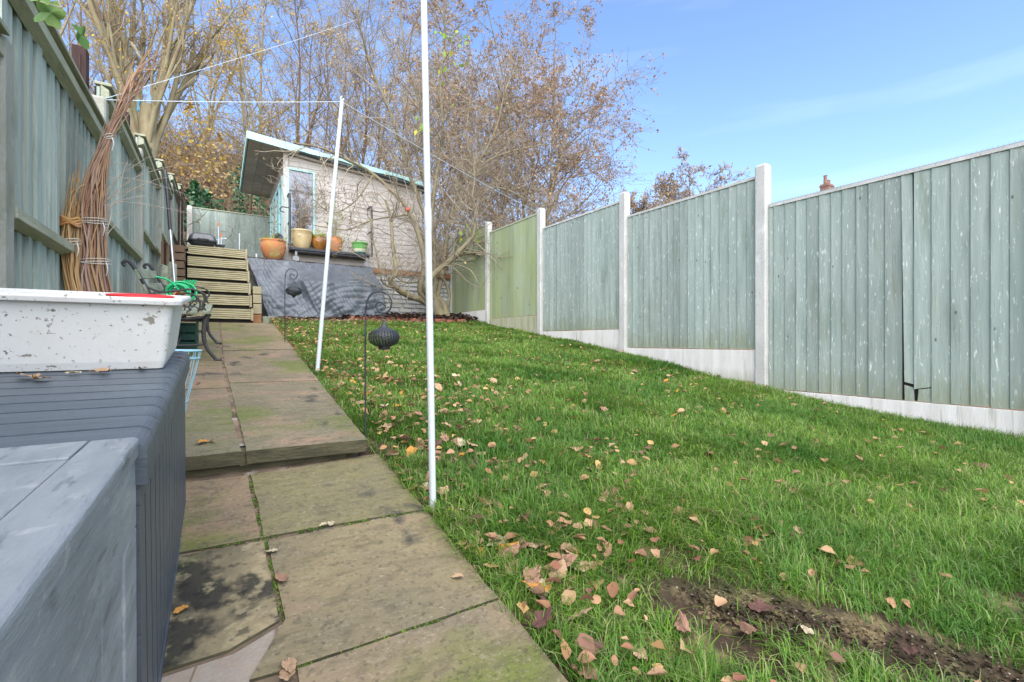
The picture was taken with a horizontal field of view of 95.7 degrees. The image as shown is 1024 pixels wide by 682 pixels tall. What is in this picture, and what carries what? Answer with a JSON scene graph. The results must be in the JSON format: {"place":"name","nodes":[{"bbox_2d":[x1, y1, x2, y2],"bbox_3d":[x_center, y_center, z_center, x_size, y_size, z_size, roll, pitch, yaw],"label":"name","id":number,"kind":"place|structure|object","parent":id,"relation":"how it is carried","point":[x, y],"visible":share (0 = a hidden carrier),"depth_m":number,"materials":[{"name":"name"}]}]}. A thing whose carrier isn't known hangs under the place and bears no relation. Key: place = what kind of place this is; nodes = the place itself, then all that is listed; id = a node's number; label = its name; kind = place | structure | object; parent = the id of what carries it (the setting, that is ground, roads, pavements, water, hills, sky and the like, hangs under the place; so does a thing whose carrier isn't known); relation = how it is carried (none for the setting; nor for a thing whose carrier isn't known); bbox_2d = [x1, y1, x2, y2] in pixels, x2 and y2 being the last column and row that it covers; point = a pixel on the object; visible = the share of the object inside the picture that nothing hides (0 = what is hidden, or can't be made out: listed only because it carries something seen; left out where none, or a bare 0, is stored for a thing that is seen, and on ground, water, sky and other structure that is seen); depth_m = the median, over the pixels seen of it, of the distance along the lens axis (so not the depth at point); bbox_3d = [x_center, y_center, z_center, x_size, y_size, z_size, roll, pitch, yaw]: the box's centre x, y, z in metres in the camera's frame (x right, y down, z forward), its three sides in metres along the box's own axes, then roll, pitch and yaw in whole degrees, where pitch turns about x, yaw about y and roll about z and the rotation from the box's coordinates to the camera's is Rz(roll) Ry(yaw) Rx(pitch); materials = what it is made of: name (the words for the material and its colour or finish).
{"place":"outdoors","nodes":[
{"label":"outdoors","id":0,"kind":"place"},
{"bbox_2d":[161,321,567,681],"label":"path","id":1,"kind":"structure","parent":0,"point":[344,589],"depth_m":1.36,"materials":[{"name":"stone"}]},
{"bbox_2d":[0,437,138,681],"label":"storage box","id":2,"kind":"object","parent":1,"relation":"on","point":[68,612],"visible":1,"depth_m":0.43,"materials":[{"name":"grey plastic"}]},
{"bbox_2d":[60,156,84,290],"bbox_3d":[-2.499,-0.419,2.739,0.123,1.323,0.259,0,0,39],"label":"willow bundle","id":3,"kind":"object","parent":1,"relation":"on","point":[70,262],"visible":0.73,"depth_m":2.66,"materials":[{"name":"plant"}]},
{"bbox_2d":[0,351,189,681],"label":"storage box","id":4,"kind":"object","parent":1,"relation":"on","point":[146,407],"visible":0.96,"depth_m":0.87,"materials":[{"name":"grey plastic"}]},
{"bbox_2d":[0,288,190,371],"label":"plastic tub","id":5,"kind":"object","parent":4,"relation":"on","point":[51,330],"visible":0.98,"depth_m":1.14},
{"bbox_2d":[105,293,174,297],"bbox_3d":[-1.082,-0.127,1.353,0.160,0.016,0.160,0,7,-32],"label":"red lid","id":6,"kind":"object","parent":5,"relation":"in","point":[138,295],"visible":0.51,"depth_m":1.35,"materials":[{"name":"plastic"}]},
{"bbox_2d":[72,44,202,292],"bbox_3d":[-2.440,-0.844,2.969,0.478,2.172,0.695,0,0,36],"label":"willow bundle","id":7,"kind":"object","parent":1,"relation":"on","point":[94,262],"visible":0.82,"depth_m":2.80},
{"bbox_2d":[161,238,163,264],"bbox_3d":[-4.673,-0.789,6.186,0.033,1.183,0.085,0,0,-32],"label":"wooden stake","id":8,"kind":"object","parent":1,"relation":"on","point":[162,252],"visible":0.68,"depth_m":6.19,"materials":[{"name":"brown wood"}]},
{"bbox_2d":[159,264,167,294],"bbox_3d":[-4.386,-0.558,5.849,0.115,0.816,0.129,0,0,-32],"label":"log post","id":9,"kind":"object","parent":1,"relation":"on","point":[163,271],"visible":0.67,"depth_m":5.82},
{"bbox_2d":[164,169,175,289],"bbox_3d":[-4.380,-1.227,5.960,0.040,2.265,1.199,0,0,-43],"label":"extending pole","id":10,"kind":"object","parent":1,"relation":"on","point":[168,214],"visible":0.8,"depth_m":6.09,"materials":[{"name":"metal"}]},
{"bbox_2d":[121,259,221,360],"bbox_3d":[-2.995,-0.291,4.177,0.649,0.796,1.280,0,7,-32],"label":"garden bench","id":11,"kind":"object","parent":1,"relation":"on","point":[151,288],"visible":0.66,"depth_m":3.79,"materials":[{"name":"metal"}]},
{"bbox_2d":[155,276,197,301],"bbox_3d":[-3.069,-0.463,4.246,0.237,0.240,0.378,0,0,-18],"label":"garden hose","id":12,"kind":"object","parent":11,"relation":"on","point":[178,285],"visible":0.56,"depth_m":4.34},
{"bbox_2d":[167,262,176,292],"bbox_3d":[-4.323,-0.578,5.889,0.115,0.856,0.129,0,0,-32],"label":"log post","id":13,"kind":"object","parent":1,"relation":"on","point":[170,273],"visible":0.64,"depth_m":5.85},
{"bbox_2d":[173,605,187,612],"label":"fallen leaf","id":14,"kind":"object","parent":1,"relation":"on","point":[179,609],"visible":1,"depth_m":1.11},
{"bbox_2d":[176,322,198,348],"bbox_3d":[-3.181,-0.055,4.431,0.295,0.240,0.371,0,7,-32],"label":"slatted crate","id":15,"kind":"object","parent":1,"relation":"on","point":[191,334],"visible":0.41,"depth_m":4.34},
{"bbox_2d":[175,349,201,412],"bbox_3d":[-1.386,0.233,1.798,0.308,0.398,0.308,0,0,-32],"label":"wire basket","id":16,"kind":"object","parent":1,"relation":"on","point":[192,358],"visible":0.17,"depth_m":1.85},
{"bbox_2d":[275,572,287,580],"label":"fallen leaf","id":17,"kind":"object","parent":1,"relation":"on","point":[279,576],"visible":1,"depth_m":1.25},
{"bbox_2d":[278,668,295,680],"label":"fallen leaf","id":18,"kind":"object","parent":1,"relation":"on","point":[285,675],"visible":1,"depth_m":0.96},
{"bbox_2d":[281,657,296,672],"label":"fallen leaf","id":19,"kind":"object","parent":1,"relation":"on","point":[289,664],"visible":1,"depth_m":0.98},
{"bbox_2d":[199,349,488,669],"bbox_3d":[-1.624,0.353,3.125,0.712,0.702,4.904,0,0,-32],"label":"moss","id":20,"kind":"object","parent":1,"relation":"on","point":[271,565],"visible":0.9,"depth_m":1.40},
{"bbox_2d":[50,0,1023,246],"label":"sky","id":21,"kind":"structure","parent":0,"point":[846,91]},
{"bbox_2d":[157,149,1023,410],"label":"ground","id":22,"kind":"structure","parent":0,"point":[180,181],"depth_m":18.71,"materials":[{"name":"green plant"}]},
{"bbox_2d":[52,0,129,94],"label":"tree","id":23,"kind":"object","parent":22,"relation":"on","point":[66,21],"visible":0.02,"depth_m":12.61,"materials":[{"name":"brown plant"}]},
{"bbox_2d":[0,0,186,294],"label":"garden fence","id":24,"kind":"object","parent":22,"relation":"on","point":[49,102],"visible":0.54,"depth_m":2.49,"materials":[{"name":"paint"}]},
{"bbox_2d":[30,0,89,48],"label":"maple sprig","id":25,"kind":"object","parent":24,"relation":"attached to","point":[52,13],"visible":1,"depth_m":1.72,"materials":[{"name":"green plant"}]},
{"bbox_2d":[72,44,88,88],"bbox_3d":[-3.231,-1.148,3.469,0.080,2.084,0.106,0,0,-32],"label":"timber post","id":26,"kind":"object","parent":24,"relation":"attached to","point":[80,55],"visible":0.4,"depth_m":3.44,"materials":[{"name":"brown wood"}]},
{"bbox_2d":[105,20,536,211],"bbox_3d":[-1.723,-3.934,5.875,3.459,4.316,5.278,0,0,10],"label":"washing line","id":27,"kind":"object","parent":24,"relation":"attached to","point":[326,101],"visible":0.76,"depth_m":4.34,"materials":[{"name":"fabric"}]},
{"bbox_2d":[59,0,161,102],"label":"tree","id":28,"kind":"object","parent":22,"relation":"on","point":[79,18],"visible":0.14,"depth_m":15.62,"materials":[{"name":"brown plant"}]},
{"bbox_2d":[49,0,255,158],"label":"pollard tree","id":29,"kind":"object","parent":22,"relation":"on","point":[144,119],"visible":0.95,"depth_m":11.39,"materials":[{"name":"brown plant"}]},
{"bbox_2d":[167,244,186,316],"bbox_3d":[-5.546,-0.975,7.675,0.251,1.150,0.500,0,0,-32],"label":"plank stack","id":30,"kind":"object","parent":22,"relation":"on","point":[180,256],"visible":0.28,"depth_m":7.50,"materials":[{"name":"brown wood"}]},
{"bbox_2d":[177,192,179,244],"bbox_3d":[-5.705,-1.492,7.929,0.040,2.084,0.070,0,0,-32],"label":"upright plank","id":31,"kind":"object","parent":22,"relation":"on","point":[178,239],"visible":0.45,"depth_m":7.90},
{"bbox_2d":[181,188,182,244],"bbox_3d":[-5.782,-1.563,8.117,0.040,2.226,0.060,0,0,-32],"label":"upright plank","id":32,"kind":"object","parent":22,"relation":"on","point":[182,216],"visible":0.45,"depth_m":8.10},
{"bbox_2d":[158,96,241,181],"bbox_3d":[-10.042,-6.330,14.315,1.990,2.534,2.646,0,0,3],"label":"golden shrub","id":33,"kind":"object","parent":22,"relation":"on","point":[194,121],"visible":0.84,"depth_m":14.36,"materials":[{"name":"yellow plant"}]},
{"bbox_2d":[162,133,243,201],"bbox_3d":[-8.862,-5.317,14.130,2.068,2.005,2.766,0,0,24],"label":"golden shrub","id":34,"kind":"object","parent":22,"relation":"on","point":[220,140],"visible":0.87,"depth_m":13.88,"materials":[{"name":"yellow plant"}]},
{"bbox_2d":[183,179,226,231],"bbox_3d":[-8.580,-3.283,12.633,1.434,2.266,1.772,0,0,-32],"label":"evergreen shrub","id":35,"kind":"object","parent":22,"relation":"on","point":[197,197],"visible":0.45,"depth_m":12.51,"materials":[{"name":"green plant"}]},
{"bbox_2d":[157,142,269,213],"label":"bank litter","id":36,"kind":"object","parent":22,"relation":"on","point":[207,184],"visible":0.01,"depth_m":19.85,"materials":[{"name":"orange plant"}]},
{"bbox_2d":[184,245,252,322],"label":"timber steps","id":37,"kind":"structure","parent":22,"relation":"on","point":[221,275],"depth_m":7.75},
{"bbox_2d":[184,232,224,247],"bbox_3d":[-5.484,-1.796,8.281,0.600,0.252,0.369,0,0,-38],"label":"barbecue","id":38,"kind":"object","parent":37,"relation":"on","point":[202,239],"visible":0.88,"depth_m":8.17,"materials":[{"name":"metal"}]},
{"bbox_2d":[121,0,330,154],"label":"tree","id":39,"kind":"object","parent":22,"relation":"on","point":[209,92],"visible":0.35,"depth_m":21.65,"materials":[{"name":"brown plant"}]},
{"bbox_2d":[106,0,350,214],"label":"tree","id":40,"kind":"object","parent":22,"relation":"on","point":[238,33],"visible":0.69,"depth_m":17.46,"materials":[{"name":"brown plant"}]},
{"bbox_2d":[222,162,269,215],"bbox_3d":[-7.661,-3.535,13.425,1.666,4.472,1.806,0,0,-32],"label":"ivy clad tree","id":41,"kind":"object","parent":22,"relation":"on","point":[250,199],"visible":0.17,"depth_m":13.22,"materials":[{"name":"green plant"}]},
{"bbox_2d":[89,77,465,266],"bbox_3d":[-6.633,-6.041,22.437,35.390,12.698,19.797,0,0,-32],"label":"bramble scrub","id":42,"kind":"object","parent":22,"relation":"on","point":[171,135],"visible":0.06,"depth_m":19.34,"materials":[{"name":"orange plant"}]},
{"bbox_2d":[222,0,376,147],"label":"tree","id":43,"kind":"object","parent":22,"relation":"on","point":[318,91],"visible":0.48,"depth_m":24.22,"materials":[{"name":"brown plant"}]},
{"bbox_2d":[227,0,404,207],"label":"tree","id":44,"kind":"object","parent":22,"relation":"on","point":[309,113],"visible":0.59,"depth_m":14.72,"materials":[{"name":"brown plant"}]},
{"bbox_2d":[247,264,448,315],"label":"block wall","id":45,"kind":"structure","parent":22,"relation":"on","point":[415,307],"depth_m":10.62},
{"bbox_2d":[186,253,450,279],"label":"deck","id":46,"kind":"structure","parent":45,"relation":"on","point":[446,276],"depth_m":10.29,"materials":[{"name":"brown wood"}]},
{"bbox_2d":[187,205,269,257],"bbox_3d":[-5.939,-2.470,13.230,5.550,1.940,0.120,0,0,-32],"label":"garden fence","id":47,"kind":"object","parent":46,"relation":"on","point":[248,229],"visible":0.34,"depth_m":12.32,"materials":[{"name":"green paint"}]},
{"bbox_2d":[259,201,287,258],"bbox_3d":[-4.797,-2.269,9.368,0.541,1.267,0.593,0,0,-43],"label":"plant pot","id":48,"kind":"object","parent":46,"relation":"on","point":[267,244],"visible":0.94,"depth_m":9.23,"materials":[{"name":"ceramic"}]},
{"bbox_2d":[279,193,372,266],"bbox_3d":[-4.015,-2.346,10.028,1.875,1.415,0.458,0,0,-32],"label":"platform trolley","id":49,"kind":"object","parent":46,"relation":"on","point":[314,252],"visible":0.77,"depth_m":9.78,"materials":[{"name":"metal"}]},
{"bbox_2d":[290,179,328,247],"bbox_3d":[-4.381,-2.679,9.977,0.857,1.507,1.018,0,0,26],"label":"plant pot","id":50,"kind":"object","parent":49,"relation":"on","point":[304,240],"visible":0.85,"depth_m":9.66,"materials":[{"name":"beige ceramic"}]},
{"bbox_2d":[312,230,326,249],"bbox_3d":[-4.133,-2.146,9.939,0.456,0.440,0.405,0,0,5],"label":"plant pot","id":51,"kind":"object","parent":49,"relation":"on","point":[318,243],"visible":0.74,"depth_m":9.83,"materials":[{"name":"orange ceramic"}]},
{"bbox_2d":[325,202,348,250],"bbox_3d":[-3.911,-2.468,10.153,0.556,1.084,0.498,0,0,22],"label":"plant pot","id":52,"kind":"object","parent":49,"relation":"on","point":[338,240],"visible":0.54,"depth_m":10.02,"materials":[{"name":"ceramic"}]},
{"bbox_2d":[351,241,367,253],"bbox_3d":[-3.404,-2.062,10.360,0.360,0.272,0.360,0,0,6],"label":"plant pot","id":53,"kind":"object","parent":49,"relation":"on","point":[359,247],"visible":0.74,"depth_m":10.23,"materials":[{"name":"ceramic"}]},
{"bbox_2d":[240,131,423,271],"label":"garden shed","id":54,"kind":"structure","parent":46,"relation":"on","point":[255,169],"depth_m":10.39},
{"bbox_2d":[270,176,282,259],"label":"doors","id":55,"kind":"structure","parent":54,"relation":"in","point":[278,196],"depth_m":10.33,"materials":[{"name":"teal paint"}]},
{"bbox_2d":[287,167,314,245],"bbox_3d":[-4.485,-2.845,9.858,0.545,1.590,0.063,0,0,-32],"label":"window","id":56,"kind":"structure","parent":54,"relation":"in","point":[290,175],"depth_m":9.85,"materials":[{"name":"glass"}]},
{"bbox_2d":[279,0,419,171],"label":"tree","id":57,"kind":"object","parent":22,"relation":"on","point":[362,108],"visible":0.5,"depth_m":18.53,"materials":[{"name":"brown plant"}]},
{"bbox_2d":[276,0,436,177],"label":"tree","id":58,"kind":"object","parent":22,"relation":"on","point":[383,16],"visible":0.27,"depth_m":22.79,"materials":[{"name":"brown plant"}]},
{"bbox_2d":[334,57,451,218],"bbox_3d":[-7.152,-10.687,27.784,7.959,11.946,8.063,0,0,-2],"label":"tree","id":59,"kind":"object","parent":22,"relation":"on","point":[396,124],"visible":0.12,"depth_m":27.38,"materials":[{"name":"brown plant"}]},
{"bbox_2d":[300,5,493,233],"bbox_3d":[-3.776,-6.950,17.700,7.157,10.820,6.416,0,0,-6],"label":"tree","id":60,"kind":"object","parent":22,"relation":"on","point":[372,115],"visible":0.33,"depth_m":17.19,"materials":[{"name":"brown plant"}]},
{"bbox_2d":[395,4,498,235],"bbox_3d":[-3.055,-9.011,22.604,5.412,13.536,7.264,0,0,-17],"label":"tree","id":61,"kind":"object","parent":22,"relation":"on","point":[434,50],"visible":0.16,"depth_m":22.16,"materials":[{"name":"brown plant"}]},
{"bbox_2d":[444,106,558,231],"bbox_3d":[-0.239,-4.078,15.336,3.921,6.612,4.374,0,0,15],"label":"tree","id":62,"kind":"object","parent":22,"relation":"on","point":[500,200],"visible":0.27,"depth_m":14.62,"materials":[{"name":"brown plant"}]},
{"bbox_2d":[355,0,665,249],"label":"tree","id":63,"kind":"object","parent":22,"relation":"on","point":[538,97],"visible":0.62,"depth_m":16.60,"materials":[{"name":"brown plant"}]},
{"bbox_2d":[422,161,685,273],"bbox_3d":[1.952,-3.022,17.713,17.887,6.593,12.524,0,0,-32],"label":"hedge scrub","id":64,"kind":"object","parent":22,"relation":"on","point":[464,224],"visible":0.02,"depth_m":14.70,"materials":[{"name":"orange plant"}]},
{"bbox_2d":[611,184,679,214],"bbox_3d":[6.188,-4.589,21.697,4.788,5.587,4.487,0,0,33],"label":"tree","id":65,"kind":"object","parent":22,"relation":"on","point":[657,202],"visible":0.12,"depth_m":20.86,"materials":[{"name":"brown plant"}]},
{"bbox_2d":[647,145,751,204],"bbox_3d":[8.680,-6.276,23.486,5.362,6.258,5.026,0,0,-32],"label":"tree","id":66,"kind":"object","parent":22,"relation":"on","point":[663,186],"visible":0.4,"depth_m":23.38,"materials":[{"name":"brown plant"}]},
{"bbox_2d":[449,140,1023,436],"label":"garden fence","id":67,"kind":"object","parent":22,"relation":"on","point":[906,285],"visible":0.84,"depth_m":4.42,"materials":[{"name":"green paint"}]},
{"bbox_2d":[819,175,834,190],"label":"brick house","id":68,"kind":"structure","parent":22,"relation":"on","point":[826,185],"depth_m":35.51,"materials":[{"name":"brick"}]},
{"bbox_2d":[251,315,1023,681],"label":"lawn soil","id":69,"kind":"structure","parent":0,"point":[669,593],"depth_m":1.29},
{"bbox_2d":[252,315,261,322],"bbox_3d":[-4.583,-0.367,8.282,0.130,0.166,0.900,0,0,-32],"label":"sleeper","id":70,"kind":"object","parent":69,"relation":"on","point":[257,318],"visible":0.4,"depth_m":7.90,"materials":[{"name":"brown wood"}]},
{"bbox_2d":[250,304,261,314],"bbox_3d":[-4.583,-0.547,8.282,0.130,0.166,0.900,0,0,-32],"label":"sleeper","id":71,"kind":"object","parent":70,"relation":"on","point":[257,309],"visible":0.71,"depth_m":7.91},
{"bbox_2d":[252,295,261,304],"bbox_3d":[-4.583,-0.717,8.282,0.130,0.146,0.900,0,0,-32],"label":"sleeper","id":72,"kind":"object","parent":71,"relation":"on","point":[256,299],"visible":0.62,"depth_m":7.91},
{"bbox_2d":[250,286,261,294],"bbox_3d":[-4.583,-0.867,8.282,0.130,0.126,0.900,0,0,-32],"label":"sleeper","id":73,"kind":"object","parent":72,"relation":"on","point":[255,290],"visible":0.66,"depth_m":7.91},
{"bbox_2d":[262,316,273,322],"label":"timber block","id":74,"kind":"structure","parent":69,"relation":"on","point":[265,319],"depth_m":8.06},
{"bbox_2d":[284,268,297,341],"bbox_3d":[-2.540,-0.374,5.328,0.152,0.920,0.010,0,0,0],"label":"garden hook","id":75,"kind":"object","parent":69,"relation":"on","point":[284,299],"visible":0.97,"depth_m":5.33,"materials":[{"name":"metal"}]},
{"bbox_2d":[285,281,301,297],"bbox_3d":[-2.509,-0.604,5.328,0.171,0.216,0.170,0,0,-17],"label":"lantern","id":76,"kind":"object","parent":75,"relation":"hanging from","point":[293,288],"visible":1,"depth_m":5.29,"materials":[{"name":"metal"}]},
{"bbox_2d":[247,257,385,319],"bbox_3d":[-3.822,-1.012,9.147,2.480,1.216,0.953,0,0,-32],"label":"tarpaulin","id":77,"kind":"object","parent":69,"relation":"on","point":[343,291],"visible":0.91,"depth_m":9.01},
{"bbox_2d":[315,96,343,371],"bbox_3d":[-1.511,-0.842,3.834,0.240,2.430,0.036,0,0,-32],"label":"line pole","id":78,"kind":"object","parent":69,"relation":"on","point":[324,290],"visible":0.94,"depth_m":3.82,"materials":[{"name":"white metal"}]},
{"bbox_2d":[280,314,468,319],"bbox_3d":[-2.719,-0.535,9.591,3.820,0.251,1.530,0,0,-32],"label":"planting bed","id":79,"kind":"object","parent":69,"relation":"on","point":[344,317],"visible":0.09,"depth_m":8.99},
{"bbox_2d":[342,312,477,320],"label":"bed litter","id":80,"kind":"object","parent":79,"relation":"on","point":[443,316],"visible":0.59,"depth_m":9.66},
{"bbox_2d":[239,0,602,315],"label":"apple tree","id":81,"kind":"object","parent":79,"relation":"on","point":[440,306],"visible":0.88,"depth_m":9.78,"materials":[{"name":"brown plant"}]},
{"bbox_2d":[364,291,391,451],"bbox_3d":[-0.633,0.161,2.198,0.133,0.800,0.009,0,0,0],"label":"garden hook","id":82,"kind":"object","parent":69,"relation":"on","point":[376,308],"visible":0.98,"depth_m":2.19,"materials":[{"name":"metal"}]},
{"bbox_2d":[368,317,399,349],"bbox_3d":[-0.607,-0.046,2.198,0.145,0.173,0.144,0,0,-17],"label":"lantern","id":83,"kind":"object","parent":82,"relation":"hanging from","point":[384,329],"visible":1,"depth_m":2.16,"materials":[{"name":"metal"}]},
{"bbox_2d":[274,316,481,328],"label":"bed edge litter","id":84,"kind":"object","parent":69,"relation":"on","point":[345,319],"visible":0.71,"depth_m":8.65,"materials":[{"name":"orange plant"}]},
{"bbox_2d":[406,446,417,455],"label":"fallen leaf","id":85,"kind":"object","parent":69,"relation":"on","point":[409,449],"visible":0.8,"depth_m":2.19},
{"bbox_2d":[421,0,435,508],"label":"line pole","id":86,"kind":"object","parent":69,"relation":"on","point":[428,277],"visible":0.89,"depth_m":1.69,"materials":[{"name":"white metal"}]},
{"bbox_2d":[520,580,551,592],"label":"fallen leaf","id":87,"kind":"object","parent":69,"relation":"on","point":[547,587],"visible":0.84,"depth_m":1.28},
{"bbox_2d":[523,567,539,587],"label":"fallen leaf","id":88,"kind":"object","parent":87,"relation":"on","point":[533,571],"visible":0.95,"depth_m":1.31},
{"bbox_2d":[549,554,576,570],"bbox_3d":[0.150,0.663,1.386,0.094,0.010,0.047,-27,29,-7],"label":"fallen leaf","id":89,"kind":"object","parent":69,"relation":"on","point":[570,557],"visible":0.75,"depth_m":1.39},
{"bbox_2d":[270,317,1023,681],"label":"leaf scatter","id":90,"kind":"object","parent":69,"relation":"on","point":[590,645],"visible":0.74,"depth_m":1.76,"materials":[{"name":"brown plant"}]},
{"bbox_2d":[651,567,1023,681],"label":"soil crumbs","id":91,"kind":"object","parent":69,"relation":"on","point":[801,620],"visible":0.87,"depth_m":1.21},
{"bbox_2d":[739,621,757,633],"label":"fallen leaf","id":92,"kind":"object","parent":91,"relation":"on","point":[744,626],"visible":1,"depth_m":1.18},
{"bbox_2d":[748,597,777,612],"bbox_3d":[0.695,0.731,1.281,0.079,0.021,0.045,-5,4,8],"label":"fallen leaf","id":93,"kind":"object","parent":91,"relation":"on","point":[758,605],"visible":1,"depth_m":1.29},
{"bbox_2d":[799,624,814,633],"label":"fallen leaf","id":94,"kind":"object","parent":91,"relation":"on","point":[806,629],"visible":1,"depth_m":1.19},
{"bbox_2d":[902,646,917,654],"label":"fallen leaf","id":95,"kind":"object","parent":91,"relation":"on","point":[910,650],"visible":1,"depth_m":1.13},
{"bbox_2d":[672,576,1018,681],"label":"grit","id":96,"kind":"object","parent":69,"relation":"on","point":[845,632],"visible":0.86,"depth_m":1.24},
{"bbox_2d":[269,317,1023,681],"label":"grass","id":97,"kind":"structure","parent":0,"point":[953,535],"depth_m":1.98,"materials":[{"name":"plant"}]},
{"bbox_2d":[486,535,505,545],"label":"fallen leaf","id":98,"kind":"object","parent":97,"relation":"on","point":[494,541],"visible":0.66,"depth_m":1.48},
{"bbox_2d":[495,543,519,557],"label":"fallen leaf","id":99,"kind":"object","parent":97,"relation":"on","point":[512,546],"visible":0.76,"depth_m":1.43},
{"bbox_2d":[532,606,552,627],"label":"fallen leaf","id":100,"kind":"object","parent":97,"relation":"on","point":[540,620],"visible":0.98,"depth_m":1.15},
{"bbox_2d":[548,559,566,582],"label":"fallen leaf","id":101,"kind":"object","parent":97,"relation":"on","point":[563,569],"visible":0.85,"depth_m":1.35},
{"bbox_2d":[558,542,575,553],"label":"fallen leaf","id":102,"kind":"object","parent":97,"relation":"on","point":[564,546],"visible":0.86,"depth_m":1.47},
{"bbox_2d":[563,607,592,620],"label":"fallen leaf","id":103,"kind":"object","parent":97,"relation":"on","point":[585,611],"visible":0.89,"depth_m":1.18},
{"bbox_2d":[570,663,597,679],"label":"fallen leaf","id":104,"kind":"object","parent":97,"relation":"on","point":[585,671],"visible":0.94,"depth_m":1.01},
{"bbox_2d":[575,560,592,571],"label":"fallen leaf","id":105,"kind":"object","parent":97,"relation":"on","point":[581,562],"visible":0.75,"depth_m":1.40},
{"bbox_2d":[593,639,603,654],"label":"fallen leaf","id":106,"kind":"object","parent":97,"relation":"on","point":[597,647],"visible":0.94,"depth_m":1.07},
{"bbox_2d":[633,647,647,660],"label":"fallen leaf","id":107,"kind":"object","parent":97,"relation":"on","point":[635,653],"visible":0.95,"depth_m":1.06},
{"bbox_2d":[674,609,690,632],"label":"fallen leaf","id":108,"kind":"object","parent":97,"relation":"on","point":[682,626],"visible":0.99,"depth_m":1.18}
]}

